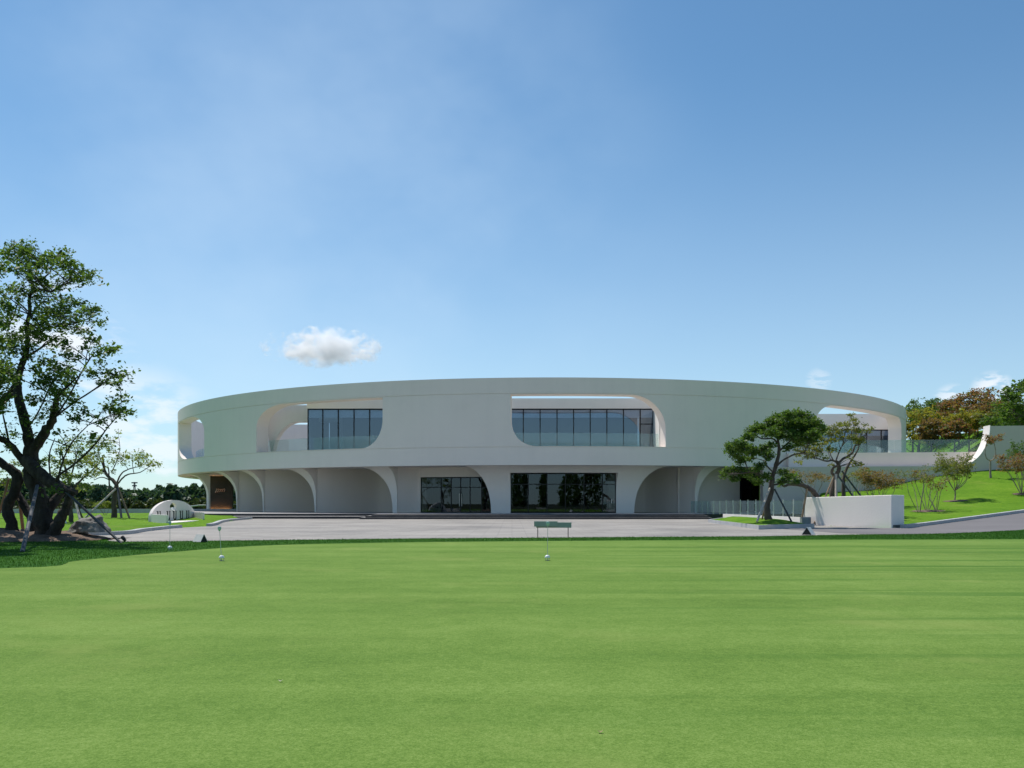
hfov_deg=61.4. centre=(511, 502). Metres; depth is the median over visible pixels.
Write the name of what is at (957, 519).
kerb
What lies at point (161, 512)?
sculpted sign
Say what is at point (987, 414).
autumn tree
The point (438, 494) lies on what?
window
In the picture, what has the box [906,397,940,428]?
evergreen tree
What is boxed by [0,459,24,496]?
young tree
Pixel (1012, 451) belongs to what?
shrub
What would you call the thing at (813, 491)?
bent tree
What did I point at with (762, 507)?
tree prop
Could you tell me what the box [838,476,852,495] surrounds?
tree prop
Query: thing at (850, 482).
tree prop
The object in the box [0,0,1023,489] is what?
sky
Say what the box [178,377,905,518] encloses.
clubhouse
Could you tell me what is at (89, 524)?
boulder
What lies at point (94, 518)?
tree prop
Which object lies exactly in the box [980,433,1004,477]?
sapling
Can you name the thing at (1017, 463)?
shrub
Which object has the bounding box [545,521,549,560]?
practice pin
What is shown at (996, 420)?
autumn tree
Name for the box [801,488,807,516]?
tree prop
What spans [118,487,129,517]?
tree prop
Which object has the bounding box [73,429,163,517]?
young tree
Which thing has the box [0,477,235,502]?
pine wood
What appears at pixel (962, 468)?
shrub
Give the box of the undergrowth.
[0,496,235,508]
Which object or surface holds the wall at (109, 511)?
on the ground at (982, 492)
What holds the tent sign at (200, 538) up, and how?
on the rough grass at (175, 546)
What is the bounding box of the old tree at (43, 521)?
[0,235,140,535]
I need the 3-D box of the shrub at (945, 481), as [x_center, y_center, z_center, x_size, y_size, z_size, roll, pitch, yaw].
[27.710,-0.836,56.169,1.812,2.720,2.608,0,0,0]
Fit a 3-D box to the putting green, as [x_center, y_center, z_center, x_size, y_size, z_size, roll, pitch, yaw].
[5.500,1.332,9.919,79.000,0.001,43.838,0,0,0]
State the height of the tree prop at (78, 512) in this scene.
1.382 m
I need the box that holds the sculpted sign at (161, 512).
[148,500,203,522]
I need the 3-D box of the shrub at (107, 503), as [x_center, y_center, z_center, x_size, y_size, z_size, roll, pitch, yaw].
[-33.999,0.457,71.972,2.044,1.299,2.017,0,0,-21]
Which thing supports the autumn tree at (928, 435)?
on the ground at (982, 492)
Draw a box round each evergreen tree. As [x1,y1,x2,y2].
[903,398,935,451]
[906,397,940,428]
[908,398,955,442]
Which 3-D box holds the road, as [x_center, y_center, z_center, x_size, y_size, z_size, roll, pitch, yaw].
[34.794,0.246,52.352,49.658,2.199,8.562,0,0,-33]
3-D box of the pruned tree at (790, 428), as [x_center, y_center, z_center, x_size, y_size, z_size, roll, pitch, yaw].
[14.544,-2.079,47.271,6.290,6.395,3.344,0,0,0]
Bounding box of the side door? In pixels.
[740,476,759,511]
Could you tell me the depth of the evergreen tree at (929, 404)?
125.76 m
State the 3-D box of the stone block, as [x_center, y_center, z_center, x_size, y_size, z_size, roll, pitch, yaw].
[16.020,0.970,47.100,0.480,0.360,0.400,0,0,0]
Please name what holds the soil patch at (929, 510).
on the ground at (982, 492)
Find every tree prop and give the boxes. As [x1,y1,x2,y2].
[0,478,9,513]
[18,498,24,528]
[20,484,38,551]
[65,492,122,542]
[74,502,80,519]
[84,488,115,517]
[116,488,122,517]
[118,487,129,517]
[756,487,770,521]
[774,489,791,521]
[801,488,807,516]
[813,475,834,523]
[835,474,837,496]
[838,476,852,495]
[841,470,861,495]
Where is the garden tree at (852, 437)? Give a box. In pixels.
[793,412,875,496]
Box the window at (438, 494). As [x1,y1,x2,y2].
[421,477,490,512]
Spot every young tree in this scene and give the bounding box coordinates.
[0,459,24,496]
[43,434,102,521]
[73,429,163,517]
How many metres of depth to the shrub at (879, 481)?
59.62 m
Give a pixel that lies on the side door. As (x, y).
(750, 492)
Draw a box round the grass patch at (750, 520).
[712,516,803,524]
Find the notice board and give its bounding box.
[534,521,570,537]
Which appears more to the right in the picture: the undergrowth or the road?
the road
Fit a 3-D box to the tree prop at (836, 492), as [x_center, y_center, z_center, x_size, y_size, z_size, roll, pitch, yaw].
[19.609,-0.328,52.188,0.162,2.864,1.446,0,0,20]
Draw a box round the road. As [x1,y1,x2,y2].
[790,513,1023,533]
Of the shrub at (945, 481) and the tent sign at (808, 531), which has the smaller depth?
the tent sign at (808, 531)
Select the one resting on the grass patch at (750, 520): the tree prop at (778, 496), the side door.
the tree prop at (778, 496)
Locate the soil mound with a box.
[0,528,120,541]
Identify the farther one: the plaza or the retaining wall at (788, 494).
the retaining wall at (788, 494)
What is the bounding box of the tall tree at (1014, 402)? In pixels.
[987,379,1023,425]
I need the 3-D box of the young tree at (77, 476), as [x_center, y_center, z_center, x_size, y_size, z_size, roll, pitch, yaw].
[-25.458,-1.434,49.846,3.185,5.208,4.156,0,0,-33]
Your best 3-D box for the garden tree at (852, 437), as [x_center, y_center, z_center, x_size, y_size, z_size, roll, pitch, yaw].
[19.779,-2.764,53.098,5.490,5.466,3.129,0,0,0]
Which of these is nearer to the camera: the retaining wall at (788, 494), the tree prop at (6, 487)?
the tree prop at (6, 487)
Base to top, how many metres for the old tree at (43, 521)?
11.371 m
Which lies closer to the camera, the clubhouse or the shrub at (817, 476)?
the shrub at (817, 476)
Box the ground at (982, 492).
[0,430,1023,567]
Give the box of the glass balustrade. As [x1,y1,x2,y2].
[691,499,804,521]
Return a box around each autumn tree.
[906,404,945,451]
[913,417,950,451]
[930,392,977,445]
[935,418,978,451]
[941,387,1006,435]
[941,407,989,451]
[964,398,1007,413]
[970,410,1005,424]
[978,405,1023,425]
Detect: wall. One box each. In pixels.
[1,509,235,512]
[761,425,1023,512]
[787,452,975,466]
[805,495,903,527]
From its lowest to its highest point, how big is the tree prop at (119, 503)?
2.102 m
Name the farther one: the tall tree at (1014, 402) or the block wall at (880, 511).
the tall tree at (1014, 402)
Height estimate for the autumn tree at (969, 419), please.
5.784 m
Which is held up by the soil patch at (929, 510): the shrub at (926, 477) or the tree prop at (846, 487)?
the shrub at (926, 477)
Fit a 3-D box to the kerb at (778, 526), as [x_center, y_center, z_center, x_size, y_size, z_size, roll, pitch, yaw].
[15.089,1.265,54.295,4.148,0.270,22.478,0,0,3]
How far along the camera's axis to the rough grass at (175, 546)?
27.34 m
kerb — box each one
[88,525,181,534]
[206,517,252,525]
[708,518,814,529]
[900,509,1023,527]
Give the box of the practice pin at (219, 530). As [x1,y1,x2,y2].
[218,526,224,560]
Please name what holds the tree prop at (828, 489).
on the ground at (982, 492)
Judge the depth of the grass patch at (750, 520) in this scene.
47.85 m
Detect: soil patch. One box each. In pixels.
[913,510,945,511]
[943,500,967,501]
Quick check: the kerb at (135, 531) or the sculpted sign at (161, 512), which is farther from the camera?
the sculpted sign at (161, 512)
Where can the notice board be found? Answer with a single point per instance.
(542, 524)
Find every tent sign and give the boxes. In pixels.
[193,534,206,541]
[802,527,814,534]
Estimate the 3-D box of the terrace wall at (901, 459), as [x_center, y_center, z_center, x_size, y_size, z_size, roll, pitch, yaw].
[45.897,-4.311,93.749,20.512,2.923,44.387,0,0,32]
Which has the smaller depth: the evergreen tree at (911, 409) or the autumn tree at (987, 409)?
the autumn tree at (987, 409)
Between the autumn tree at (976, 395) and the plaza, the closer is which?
the plaza
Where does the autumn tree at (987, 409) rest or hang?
on the ground at (982, 492)
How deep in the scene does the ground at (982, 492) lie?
64.42 m
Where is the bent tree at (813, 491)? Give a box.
[775,472,819,496]
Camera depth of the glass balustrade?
61.69 m
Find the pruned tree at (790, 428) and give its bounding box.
[718,407,829,519]
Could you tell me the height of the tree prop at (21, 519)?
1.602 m
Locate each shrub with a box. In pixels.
[91,500,117,514]
[783,467,834,496]
[840,467,872,495]
[853,465,907,495]
[893,464,939,511]
[910,467,946,509]
[917,470,954,509]
[930,451,976,499]
[990,451,1023,492]
[1004,439,1023,479]
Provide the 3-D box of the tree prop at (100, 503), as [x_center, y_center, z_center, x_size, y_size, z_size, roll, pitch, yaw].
[-27.133,0.043,56.883,0.124,2.020,2.255,0,0,32]
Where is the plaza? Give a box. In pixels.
[98,519,870,541]
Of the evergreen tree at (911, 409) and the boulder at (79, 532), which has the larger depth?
the evergreen tree at (911, 409)
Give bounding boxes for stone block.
[800,517,810,523]
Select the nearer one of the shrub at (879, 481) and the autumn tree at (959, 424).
the shrub at (879, 481)
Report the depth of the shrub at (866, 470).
61.79 m
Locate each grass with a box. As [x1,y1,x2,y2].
[0,529,1023,567]
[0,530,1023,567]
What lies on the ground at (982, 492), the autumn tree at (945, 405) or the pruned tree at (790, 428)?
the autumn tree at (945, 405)
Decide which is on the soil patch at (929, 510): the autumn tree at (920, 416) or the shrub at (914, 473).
the shrub at (914, 473)
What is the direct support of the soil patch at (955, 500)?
on the ground at (982, 492)
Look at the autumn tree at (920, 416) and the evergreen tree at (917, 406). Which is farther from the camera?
the evergreen tree at (917, 406)
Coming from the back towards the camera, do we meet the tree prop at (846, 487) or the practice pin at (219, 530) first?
the tree prop at (846, 487)
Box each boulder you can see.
[67,514,110,531]
[69,526,88,533]
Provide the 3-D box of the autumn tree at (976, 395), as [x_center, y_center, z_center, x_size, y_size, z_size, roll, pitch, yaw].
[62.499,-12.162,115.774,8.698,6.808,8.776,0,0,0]
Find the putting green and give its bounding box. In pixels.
[0,539,1023,767]
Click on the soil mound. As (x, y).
(11, 535)
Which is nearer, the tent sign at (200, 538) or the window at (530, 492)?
the tent sign at (200, 538)
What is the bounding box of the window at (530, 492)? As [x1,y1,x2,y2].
[511,473,615,512]
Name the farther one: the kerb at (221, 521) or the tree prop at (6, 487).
the kerb at (221, 521)
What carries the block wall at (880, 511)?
on the ground at (982, 492)
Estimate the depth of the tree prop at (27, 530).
25.59 m

